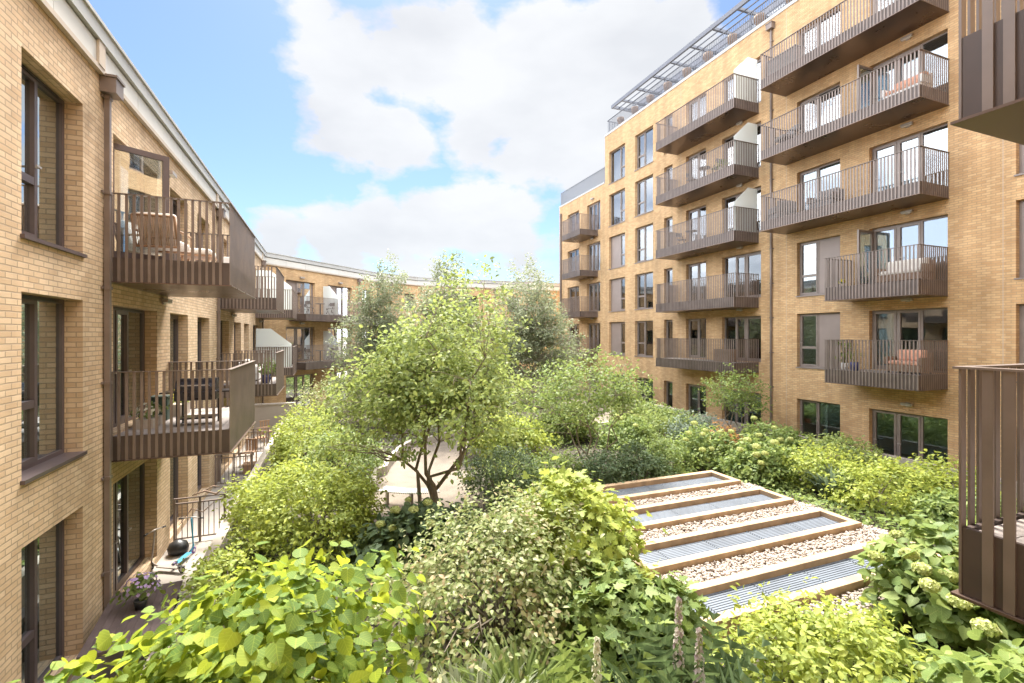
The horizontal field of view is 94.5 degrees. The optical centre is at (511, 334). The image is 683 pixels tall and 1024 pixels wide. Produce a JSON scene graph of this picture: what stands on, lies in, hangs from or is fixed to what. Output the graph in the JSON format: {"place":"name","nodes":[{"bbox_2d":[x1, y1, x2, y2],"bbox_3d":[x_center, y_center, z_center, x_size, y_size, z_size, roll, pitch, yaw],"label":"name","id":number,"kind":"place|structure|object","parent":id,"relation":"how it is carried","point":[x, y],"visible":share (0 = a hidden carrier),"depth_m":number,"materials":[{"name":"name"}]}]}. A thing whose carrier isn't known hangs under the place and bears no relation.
{"place":"outdoors","nodes":[
{"label":"outdoors","id":0,"kind":"place"},
{"bbox_2d":[68,402,355,682],"bbox_3d":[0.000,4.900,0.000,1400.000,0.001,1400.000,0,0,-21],"label":"ground","id":1,"kind":"structure","parent":0,"point":[172,575],"depth_m":11.33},
{"bbox_2d":[76,580,182,678],"bbox_3d":[-5.588,4.525,7.043,0.914,0.750,1.700,0,0,-27],"label":"deck","id":2,"kind":"object","parent":1,"relation":"on","point":[112,616],"visible":0.34,"depth_m":6.95,"materials":[{"name":"brown wood"}]},
{"bbox_2d":[109,572,162,610],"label":"potted plant","id":3,"kind":"object","parent":2,"relation":"on","point":[136,586],"visible":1,"depth_m":7.15,"materials":[{"name":"green plant"}]},
{"bbox_2d":[0,0,296,682],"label":"apartment building","id":4,"kind":"structure","parent":1,"relation":"on","point":[103,333],"depth_m":7.49,"materials":[{"name":"brick"}]},
{"bbox_2d":[21,519,63,682],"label":"window","id":5,"kind":"structure","parent":4,"relation":"in","point":[42,560],"depth_m":6.51,"materials":[{"name":"brown metal"}]},
{"bbox_2d":[20,294,87,484],"bbox_3d":[-6.247,0.634,6.306,0.342,2.302,1.590,0,0,-21],"label":"window","id":6,"kind":"structure","parent":4,"relation":"in","point":[42,318],"depth_m":6.46,"materials":[{"name":"brown metal"}]},
{"bbox_2d":[20,63,87,257],"bbox_3d":[-6.247,-2.301,6.306,0.342,2.292,1.590,0,0,-21],"label":"window","id":7,"kind":"structure","parent":4,"relation":"in","point":[42,110],"depth_m":6.49,"materials":[{"name":"brown metal"}]},
{"bbox_2d":[113,462,144,593],"bbox_3d":[-7.421,3.650,9.036,0.156,2.194,2.244,0,0,-21],"label":"glazed door","id":8,"kind":"structure","parent":4,"relation":"in","point":[128,492],"depth_m":9.26,"materials":[{"name":"brown metal"}]},
{"bbox_2d":[113,307,144,427],"bbox_3d":[-7.421,0.585,9.036,0.156,2.204,2.244,0,0,-21],"label":"glazed door","id":9,"kind":"structure","parent":4,"relation":"in","point":[128,324],"depth_m":9.26,"materials":[{"name":"clear glass"}]},
{"bbox_2d":[114,150,144,253],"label":"glazed door","id":10,"kind":"structure","parent":4,"relation":"in","point":[128,178],"depth_m":9.25,"materials":[{"name":"brown glass"}]},
{"bbox_2d":[113,143,168,259],"bbox_3d":[-6.846,-2.385,8.684,0.060,2.030,0.930,0,0,36],"label":"open door","id":11,"kind":"structure","parent":4,"relation":"in","point":[165,160],"depth_m":8.79,"materials":[{"name":"brown metal"}]},
{"bbox_2d":[130,212,190,257],"bbox_3d":[-6.366,-1.720,8.629,0.723,0.863,0.801,0,0,-15],"label":"armchair","id":12,"kind":"object","parent":4,"relation":"on","point":[145,229],"visible":0.44,"depth_m":8.36,"materials":[{"name":"beige fabric"}]},
{"bbox_2d":[170,457,177,525],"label":"window","id":13,"kind":"structure","parent":4,"relation":"in","point":[173,461],"depth_m":12.10,"materials":[{"name":"brown metal"}]},
{"bbox_2d":[170,314,177,396],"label":"window","id":14,"kind":"structure","parent":4,"relation":"in","point":[173,318],"depth_m":12.10,"materials":[{"name":"brown metal"}]},
{"bbox_2d":[159,377,228,426],"bbox_3d":[-6.065,1.274,9.138,1.160,0.890,0.552,0,0,-21],"label":"barbecue","id":15,"kind":"object","parent":4,"relation":"on","point":[196,391],"visible":0.69,"depth_m":9.00,"materials":[{"name":"black metal"}]},
{"bbox_2d":[173,493,225,540],"bbox_3d":[-7.427,4.365,11.263,1.064,1.061,0.048,0,0,-21],"label":"patio fence","id":16,"kind":"object","parent":1,"relation":"on","point":[175,504],"visible":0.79,"depth_m":11.24,"materials":[{"name":"brown metal"}]},
{"bbox_2d":[140,421,285,675],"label":"planter wall","id":17,"kind":"structure","parent":1,"relation":"on","point":[217,539],"depth_m":10.29,"materials":[{"name":"concrete"}]},
{"bbox_2d":[254,402,294,433],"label":"screen wall","id":18,"kind":"structure","parent":1,"relation":"on","point":[267,411],"depth_m":23.64,"materials":[{"name":"concrete"}]},
{"bbox_2d":[264,252,558,411],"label":"apartment building","id":19,"kind":"structure","parent":1,"relation":"on","point":[313,282],"depth_m":31.60,"materials":[{"name":"brick"}]},
{"bbox_2d":[286,374,312,408],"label":"glazed door","id":20,"kind":"structure","parent":19,"relation":"in","point":[292,382],"depth_m":30.39,"materials":[{"name":"clear glass"}]},
{"bbox_2d":[286,327,312,360],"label":"glazed door","id":21,"kind":"structure","parent":19,"relation":"in","point":[298,336],"depth_m":30.69,"materials":[{"name":"clear glass"}]},
{"bbox_2d":[286,280,312,313],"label":"glazed door","id":22,"kind":"structure","parent":19,"relation":"in","point":[304,289],"depth_m":30.78,"materials":[{"name":"clear glass"}]},
{"bbox_2d":[559,0,1023,480],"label":"apartment building","id":23,"kind":"structure","parent":1,"relation":"on","point":[912,172],"depth_m":19.37,"materials":[{"name":"brick"}]},
{"bbox_2d":[608,233,624,269],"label":"window","id":24,"kind":"structure","parent":23,"relation":"in","point":[617,242],"depth_m":32.74,"materials":[{"name":"beige glass"}]},
{"bbox_2d":[608,189,624,227],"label":"window","id":25,"kind":"structure","parent":23,"relation":"in","point":[617,199],"depth_m":32.79,"materials":[{"name":"clear glass"}]},
{"bbox_2d":[608,145,624,184],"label":"window","id":26,"kind":"structure","parent":23,"relation":"in","point":[618,156],"depth_m":32.79,"materials":[{"name":"clear glass"}]},
{"bbox_2d":[610,322,624,355],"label":"window","id":27,"kind":"structure","parent":23,"relation":"in","point":[617,328],"depth_m":32.74,"materials":[{"name":"beige glass"}]},
{"bbox_2d":[610,277,624,311],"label":"window","id":28,"kind":"structure","parent":23,"relation":"in","point":[617,285],"depth_m":32.74,"materials":[{"name":"beige glass"}]},
{"bbox_2d":[634,321,652,357],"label":"window","id":29,"kind":"structure","parent":23,"relation":"in","point":[644,328],"depth_m":29.95,"materials":[{"name":"clear glass"}]},
{"bbox_2d":[634,272,652,309],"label":"window","id":30,"kind":"structure","parent":23,"relation":"in","point":[644,281],"depth_m":29.95,"materials":[{"name":"clear glass"}]},
{"bbox_2d":[634,224,652,263],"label":"window","id":31,"kind":"structure","parent":23,"relation":"in","point":[644,234],"depth_m":29.95,"materials":[{"name":"clear glass"}]},
{"bbox_2d":[634,175,652,217],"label":"window","id":32,"kind":"structure","parent":23,"relation":"in","point":[644,187],"depth_m":29.95,"materials":[{"name":"clear glass"}]},
{"bbox_2d":[634,127,652,171],"bbox_3d":[8.408,-11.751,29.869,0.302,2.292,1.880,0,0,-21],"label":"window","id":33,"kind":"structure","parent":23,"relation":"in","point":[644,140],"depth_m":29.95,"materials":[{"name":"clear glass"}]},
{"bbox_2d":[689,384,705,416],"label":"glazed door","id":34,"kind":"structure","parent":23,"relation":"in","point":[695,395],"depth_m":25.89,"materials":[{"name":"clear glass"}]},
{"bbox_2d":[689,318,705,358],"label":"glazed door","id":35,"kind":"structure","parent":23,"relation":"in","point":[697,327],"depth_m":25.82,"materials":[{"name":"clear glass"}]},
{"bbox_2d":[689,262,705,300],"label":"glazed door","id":36,"kind":"structure","parent":23,"relation":"in","point":[698,270],"depth_m":25.82,"materials":[{"name":"clear glass"}]},
{"bbox_2d":[725,389,760,423],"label":"glazed door","id":37,"kind":"structure","parent":23,"relation":"in","point":[747,417],"depth_m":22.98,"materials":[{"name":"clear glass"}]},
{"bbox_2d":[725,316,760,361],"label":"glazed door","id":38,"kind":"structure","parent":23,"relation":"in","point":[745,327],"depth_m":22.79,"materials":[{"name":"clear glass"}]},
{"bbox_2d":[725,251,760,297],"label":"glazed door","id":39,"kind":"structure","parent":23,"relation":"in","point":[750,262],"depth_m":22.79,"materials":[{"name":"clear glass"}]},
{"bbox_2d":[795,312,839,369],"bbox_3d":[12.555,0.249,19.325,0.302,2.292,1.880,0,0,-21],"label":"window","id":40,"kind":"structure","parent":23,"relation":"in","point":[827,324],"depth_m":19.29,"materials":[{"name":"grey metal"}]},
{"bbox_2d":[795,236,839,296],"bbox_3d":[12.555,-2.756,19.325,0.302,2.302,1.880,0,0,-21],"label":"window","id":41,"kind":"structure","parent":23,"relation":"in","point":[828,247],"depth_m":19.33,"materials":[{"name":"grey glass"}]},
{"bbox_2d":[800,160,839,211],"bbox_3d":[12.745,-5.775,19.398,0.297,2.244,1.817,0,0,-21],"label":"window","id":42,"kind":"structure","parent":23,"relation":"in","point":[804,176],"depth_m":19.41,"materials":[{"name":"clear glass"}]},
{"bbox_2d":[800,84,839,133],"bbox_3d":[12.745,-8.775,19.398,0.297,2.244,1.817,0,0,-21],"label":"window","id":43,"kind":"structure","parent":23,"relation":"in","point":[837,86],"depth_m":19.32,"materials":[{"name":"clear glass"}]},
{"bbox_2d":[800,8,839,53],"bbox_3d":[12.651,-11.775,19.363,0.096,2.244,1.814,0,0,-21],"label":"window","id":44,"kind":"structure","parent":23,"relation":"in","point":[839,8],"depth_m":19.32,"materials":[{"name":"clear glass"}]},
{"bbox_2d":[857,229,873,284],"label":"open door","id":45,"kind":"structure","parent":23,"relation":"in","point":[865,238],"depth_m":17.30,"materials":[{"name":"clear glass"}]},
{"bbox_2d":[857,64,873,109],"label":"open door","id":46,"kind":"structure","parent":23,"relation":"in","point":[862,70],"depth_m":17.28,"materials":[{"name":"clear glass"}]},
{"bbox_2d":[877,257,934,282],"bbox_3d":[13.054,-2.122,15.717,0.720,0.780,1.450,0,0,-21],"label":"outdoor sofa","id":47,"kind":"object","parent":23,"relation":"on","point":[907,270],"visible":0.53,"depth_m":15.49,"materials":[{"name":"beige fabric"}]},
{"bbox_2d":[884,349,932,374],"bbox_3d":[13.137,0.878,15.643,0.720,0.780,1.100,0,0,-21],"label":"outdoor sofa","id":48,"kind":"object","parent":23,"relation":"on","point":[911,361],"visible":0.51,"depth_m":15.47,"materials":[{"name":"pink fabric"}]},
{"bbox_2d":[872,409,947,461],"bbox_3d":[13.777,3.730,16.416,0.156,2.054,2.364,0,0,-21],"label":"glazed door","id":49,"kind":"structure","parent":23,"relation":"in","point":[897,415],"depth_m":16.68,"materials":[{"name":"brown glass"}]},
{"bbox_2d":[872,307,947,372],"bbox_3d":[13.870,0.180,16.454,0.357,2.154,2.367,0,0,-21],"label":"glazed door","id":50,"kind":"structure","parent":23,"relation":"in","point":[886,324],"depth_m":17.15,"materials":[{"name":"clear glass"}]},
{"bbox_2d":[872,215,947,282],"bbox_3d":[13.870,-2.825,16.454,0.357,2.164,2.367,0,0,-21],"label":"glazed door","id":51,"kind":"structure","parent":23,"relation":"in","point":[890,236],"depth_m":17.07,"materials":[{"name":"brown glass"}]},
{"bbox_2d":[872,123,947,192],"bbox_3d":[13.870,-5.820,16.454,0.357,2.154,2.367,0,0,-21],"label":"glazed door","id":52,"kind":"structure","parent":23,"relation":"in","point":[896,146],"depth_m":17.07,"materials":[{"name":"clear glass"}]},
{"bbox_2d":[872,31,947,102],"bbox_3d":[13.870,-8.820,16.454,0.357,2.154,2.367,0,0,-21],"label":"glazed door","id":53,"kind":"structure","parent":23,"relation":"in","point":[921,46],"depth_m":16.86,"materials":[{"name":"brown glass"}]},
{"bbox_2d":[1014,200,1023,279],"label":"window","id":54,"kind":"structure","parent":23,"relation":"in","point":[1021,203],"depth_m":13.76,"materials":[{"name":"clear glass"}]},
{"bbox_2d":[699,415,1016,497],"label":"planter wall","id":55,"kind":"structure","parent":1,"relation":"on","point":[903,460],"depth_m":17.87,"materials":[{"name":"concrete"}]},
{"bbox_2d":[950,0,1023,624],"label":"apartment building","id":56,"kind":"structure","parent":1,"relation":"on","point":[991,103],"depth_m":2.75,"materials":[{"name":"metal"}]},
{"bbox_2d":[88,0,772,282],"label":"sky","id":57,"kind":"structure","parent":0,"point":[348,133],"materials":[{"name":"blue"}]},
{"bbox_2d":[372,399,626,513],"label":"path","id":58,"kind":"structure","parent":0,"point":[397,475],"depth_m":14.65,"materials":[{"name":"stone"}]},
{"bbox_2d":[181,395,1018,682],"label":"garden soil","id":59,"kind":"structure","parent":0,"point":[445,623],"depth_m":11.79,"materials":[{"name":"brown soil"}]},
{"bbox_2d":[159,540,269,606],"bbox_3d":[-4.897,4.034,7.944,1.613,0.961,2.297,0,0,-21],"label":"edge shrub","id":60,"kind":"object","parent":59,"relation":"on","point":[231,565],"visible":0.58,"depth_m":7.89,"materials":[{"name":"green plant"}]},
{"bbox_2d":[9,538,443,682],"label":"redbud shrub","id":61,"kind":"object","parent":59,"relation":"on","point":[278,644],"visible":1,"depth_m":3.30,"materials":[{"name":"green plant"}]},
{"bbox_2d":[215,467,277,525],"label":"edge shrub","id":62,"kind":"object","parent":59,"relation":"on","point":[227,489],"visible":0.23,"depth_m":11.49,"materials":[{"name":"green plant"}]},
{"bbox_2d":[212,452,393,575],"bbox_3d":[-4.332,3.528,10.104,3.606,1.980,4.107,0,0,-21],"label":"spindle bush","id":63,"kind":"object","parent":59,"relation":"on","point":[347,499],"visible":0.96,"depth_m":9.47,"materials":[{"name":"green plant"}]},
{"bbox_2d":[259,395,356,474],"bbox_3d":[-6.893,3.341,16.220,2.985,2.353,4.366,0,0,-21],"label":"spindle bush","id":64,"kind":"object","parent":59,"relation":"on","point":[287,438],"visible":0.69,"depth_m":15.38,"materials":[{"name":"green plant"}]},
{"bbox_2d":[279,373,381,431],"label":"olive shrub","id":65,"kind":"object","parent":59,"relation":"on","point":[313,392],"visible":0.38,"depth_m":22.22,"materials":[{"name":"green plant"}]},
{"bbox_2d":[294,422,388,493],"bbox_3d":[-5.298,3.578,14.461,3.056,1.875,4.058,0,0,-21],"label":"evergreen shrub","id":66,"kind":"object","parent":59,"relation":"on","point":[368,458],"visible":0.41,"depth_m":14.12,"materials":[{"name":"green plant"}]},
{"bbox_2d":[322,250,421,419],"bbox_3d":[-6.730,0.052,24.438,5.765,8.907,4.542,0,0,-21],"label":"birch tree","id":67,"kind":"object","parent":59,"relation":"on","point":[386,319],"visible":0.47,"depth_m":23.76,"materials":[{"name":"green plant"}]},
{"bbox_2d":[319,492,491,568],"bbox_3d":[-2.078,3.887,9.615,3.478,1.374,2.380,0,0,-21],"label":"hydrangea shrub","id":68,"kind":"object","parent":59,"relation":"on","point":[407,519],"visible":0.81,"depth_m":9.20,"materials":[{"name":"green plant"}]},
{"bbox_2d":[284,253,540,506],"bbox_3d":[-1.809,1.255,12.104,6.156,6.582,5.936,0,0,27],"label":"garden tree","id":69,"kind":"object","parent":59,"relation":"on","point":[414,376],"visible":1,"depth_m":10.87,"materials":[{"name":"green plant"}]},
{"bbox_2d":[387,249,498,427],"bbox_3d":[-3.075,0.160,22.394,4.723,8.702,5.258,0,0,31],"label":"birch tree","id":70,"kind":"object","parent":59,"relation":"on","point":[425,299],"visible":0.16,"depth_m":22.03,"materials":[{"name":"green plant"}]},
{"bbox_2d":[430,646,542,682],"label":"grass tuft","id":71,"kind":"object","parent":59,"relation":"on","point":[454,674],"visible":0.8,"depth_m":5.26,"materials":[{"name":"green plant"}]},
{"bbox_2d":[357,479,626,682],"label":"viburnum shrub","id":72,"kind":"object","parent":59,"relation":"on","point":[502,628],"visible":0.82,"depth_m":6.30,"materials":[{"name":"green plant"}]},
{"bbox_2d":[452,437,541,511],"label":"evergreen shrub","id":73,"kind":"object","parent":59,"relation":"on","point":[496,478],"visible":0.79,"depth_m":12.28,"materials":[{"name":"green plant"}]},
{"bbox_2d":[450,410,561,460],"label":"garden shrub","id":74,"kind":"object","parent":59,"relation":"on","point":[542,439],"visible":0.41,"depth_m":17.01,"materials":[{"name":"green plant"}]},
{"bbox_2d":[433,627,589,682],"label":"grass tuft","id":75,"kind":"object","parent":59,"relation":"on","point":[499,670],"visible":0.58,"depth_m":5.45,"materials":[{"name":"green plant"}]},
{"bbox_2d":[478,252,589,420],"bbox_3d":[1.079,0.115,24.515,6.038,8.754,6.517,0,0,-21],"label":"birch tree","id":76,"kind":"object","parent":59,"relation":"on","point":[541,338],"visible":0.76,"depth_m":23.85,"materials":[{"name":"green plant"}]},
{"bbox_2d":[516,447,588,495],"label":"shrub","id":77,"kind":"object","parent":59,"relation":"on","point":[560,461],"visible":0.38,"depth_m":13.28,"materials":[{"name":"green plant"}]},
{"bbox_2d":[531,400,605,447],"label":"garden shrub","id":78,"kind":"object","parent":59,"relation":"on","point":[582,431],"visible":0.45,"depth_m":19.40,"materials":[{"name":"green plant"}]},
{"bbox_2d":[490,344,661,476],"bbox_3d":[2.134,2.406,15.127,6.482,4.251,4.054,0,0,-21],"label":"garden tree","id":79,"kind":"object","parent":59,"relation":"on","point":[621,388],"visible":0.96,"depth_m":14.62,"materials":[{"name":"green plant"}]},
{"bbox_2d":[489,455,667,601],"bbox_3d":[1.064,3.300,7.916,2.982,2.425,3.066,0,0,14],"label":"oakleaf hydrangea","id":80,"kind":"object","parent":59,"relation":"on","point":[614,519],"visible":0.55,"depth_m":7.33,"materials":[{"name":"green plant"}]},
{"bbox_2d":[523,630,659,682],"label":"acanthus plant","id":81,"kind":"object","parent":59,"relation":"on","point":[576,666],"visible":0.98,"depth_m":5.19,"materials":[{"name":"green plant"}]},
{"bbox_2d":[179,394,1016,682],"bbox_3d":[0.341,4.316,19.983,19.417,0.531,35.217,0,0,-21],"label":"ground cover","id":82,"kind":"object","parent":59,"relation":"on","point":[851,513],"visible":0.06,"depth_m":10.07,"materials":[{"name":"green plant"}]},
{"bbox_2d":[568,445,639,484],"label":"shrub","id":83,"kind":"object","parent":59,"relation":"on","point":[606,475],"visible":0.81,"depth_m":13.72,"materials":[{"name":"green plant"}]},
{"bbox_2d":[588,410,667,451],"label":"border shrub","id":84,"kind":"object","parent":59,"relation":"on","point":[627,431],"visible":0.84,"depth_m":18.75,"materials":[{"name":"green plant"}]},
{"bbox_2d":[545,556,727,682],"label":"oakleaf hydrangea","id":85,"kind":"object","parent":59,"relation":"on","point":[628,591],"visible":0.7,"depth_m":6.00,"materials":[{"name":"green plant"}]},
{"bbox_2d":[609,440,677,482],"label":"shrub","id":86,"kind":"object","parent":59,"relation":"on","point":[649,463],"visible":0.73,"depth_m":14.32,"materials":[{"name":"green plant"}]},
{"bbox_2d":[612,405,690,436],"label":"border shrub","id":87,"kind":"object","parent":59,"relation":"on","point":[657,425],"visible":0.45,"depth_m":20.35,"materials":[{"name":"green plant"}]},
{"bbox_2d":[583,470,740,504],"bbox_3d":[4.124,4.270,13.012,4.600,0.340,1.100,0,0,-21],"label":"timber frame","id":88,"kind":"object","parent":59,"relation":"on","point":[652,488],"visible":0.51,"depth_m":13.09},
{"bbox_2d":[638,431,701,476],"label":"shrub","id":89,"kind":"object","parent":59,"relation":"on","point":[663,450],"visible":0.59,"depth_m":15.21,"materials":[{"name":"green plant"}]},
{"bbox_2d":[582,595,780,682],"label":"acanthus plant","id":90,"kind":"object","parent":59,"relation":"on","point":[683,669],"visible":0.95,"depth_m":5.12,"materials":[{"name":"green plant"}]},
{"bbox_2d":[660,407,727,438],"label":"border shrub","id":91,"kind":"object","parent":59,"relation":"on","point":[673,427],"visible":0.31,"depth_m":19.47,"materials":[{"name":"green plant"}]},
{"bbox_2d":[604,487,793,535],"bbox_3d":[4.453,4.270,11.357,5.200,0.340,1.040,0,0,-21],"label":"timber frame","id":92,"kind":"object","parent":59,"relation":"on","point":[691,509],"visible":0.51,"depth_m":11.44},
{"bbox_2d":[669,421,746,473],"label":"border shrub","id":93,"kind":"object","parent":59,"relation":"on","point":[705,448],"visible":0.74,"depth_m":15.69,"materials":[{"name":"green plant"}]},
{"bbox_2d":[697,363,775,437],"bbox_3d":[9.429,2.844,20.096,3.105,3.356,3.394,0,0,33],"label":"garden tree","id":94,"kind":"object","parent":59,"relation":"on","point":[735,397],"visible":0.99,"depth_m":19.89,"materials":[{"name":"green plant"}]},
{"bbox_2d":[619,508,861,577],"bbox_3d":[4.816,4.270,9.749,5.700,0.340,0.980,0,0,-21],"label":"timber frame","id":95,"kind":"object","parent":59,"relation":"on","point":[686,550],"visible":0.56,"depth_m":9.67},
{"bbox_2d":[705,432,809,490],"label":"border shrub","id":96,"kind":"object","parent":59,"relation":"on","point":[755,461],"visible":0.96,"depth_m":14.01,"materials":[{"name":"green plant"}]},
{"bbox_2d":[583,482,952,636],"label":"gravel","id":97,"kind":"structure","parent":59,"relation":"on","point":[768,557],"depth_m":9.55,"materials":[{"name":"beige gravel"}]},
{"bbox_2d":[734,416,815,459],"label":"border shrub","id":98,"kind":"object","parent":59,"relation":"on","point":[787,436],"visible":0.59,"depth_m":17.33,"materials":[{"name":"green plant"}]},
{"bbox_2d":[687,539,948,639],"bbox_3d":[5.177,4.270,8.150,6.200,0.340,0.940,0,0,-21],"label":"timber frame","id":99,"kind":"object","parent":59,"relation":"on","point":[834,572],"visible":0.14,"depth_m":7.96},
{"bbox_2d":[692,574,952,682],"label":"lime shrub","id":100,"kind":"object","parent":59,"relation":"on","point":[831,649],"visible":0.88,"depth_m":5.26,"materials":[{"name":"green plant"}]},
{"bbox_2d":[776,439,870,494],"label":"border shrub","id":101,"kind":"object","parent":59,"relation":"on","point":[799,459],"visible":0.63,"depth_m":13.49,"materials":[{"name":"green plant"}]},
{"bbox_2d":[796,458,862,498],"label":"grass tuft","id":102,"kind":"object","parent":59,"relation":"on","point":[818,484],"visible":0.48,"depth_m":12.89,"materials":[{"name":"plant"}]},
{"bbox_2d":[795,429,901,476],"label":"border shrub","id":103,"kind":"object","parent":59,"relation":"on","point":[825,441],"visible":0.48,"depth_m":15.54,"materials":[{"name":"green plant"}]},
{"bbox_2d":[810,451,957,517],"bbox_3d":[9.503,3.732,12.256,3.216,1.573,2.975,0,0,2],"label":"border shrub","id":104,"kind":"object","parent":59,"relation":"on","point":[891,501],"visible":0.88,"depth_m":11.78,"materials":[{"name":"green plant"}]},
{"bbox_2d":[850,499,1023,659],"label":"hydrangea shrub","id":105,"kind":"object","parent":59,"relation":"on","point":[918,574],"visible":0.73,"depth_m":6.84,"materials":[{"name":"green plant"}]},
{"bbox_2d":[867,625,1023,682],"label":"hydrangea shrub","id":106,"kind":"object","parent":59,"relation":"on","point":[969,665],"visible":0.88,"depth_m":4.80,"materials":[{"name":"green plant"}]},
{"bbox_2d":[886,449,1016,510],"bbox_3d":[11.100,3.775,11.882,2.442,1.517,3.174,0,0,9],"label":"border shrub","id":107,"kind":"object","parent":59,"relation":"on","point":[949,478],"visible":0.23,"depth_m":12.14,"materials":[{"name":"green plant"}]},
{"bbox_2d":[899,484,1016,535],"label":"border shrub","id":108,"kind":"object","parent":59,"relation":"on","point":[937,509],"visible":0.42,"depth_m":10.54,"materials":[{"name":"green plant"}]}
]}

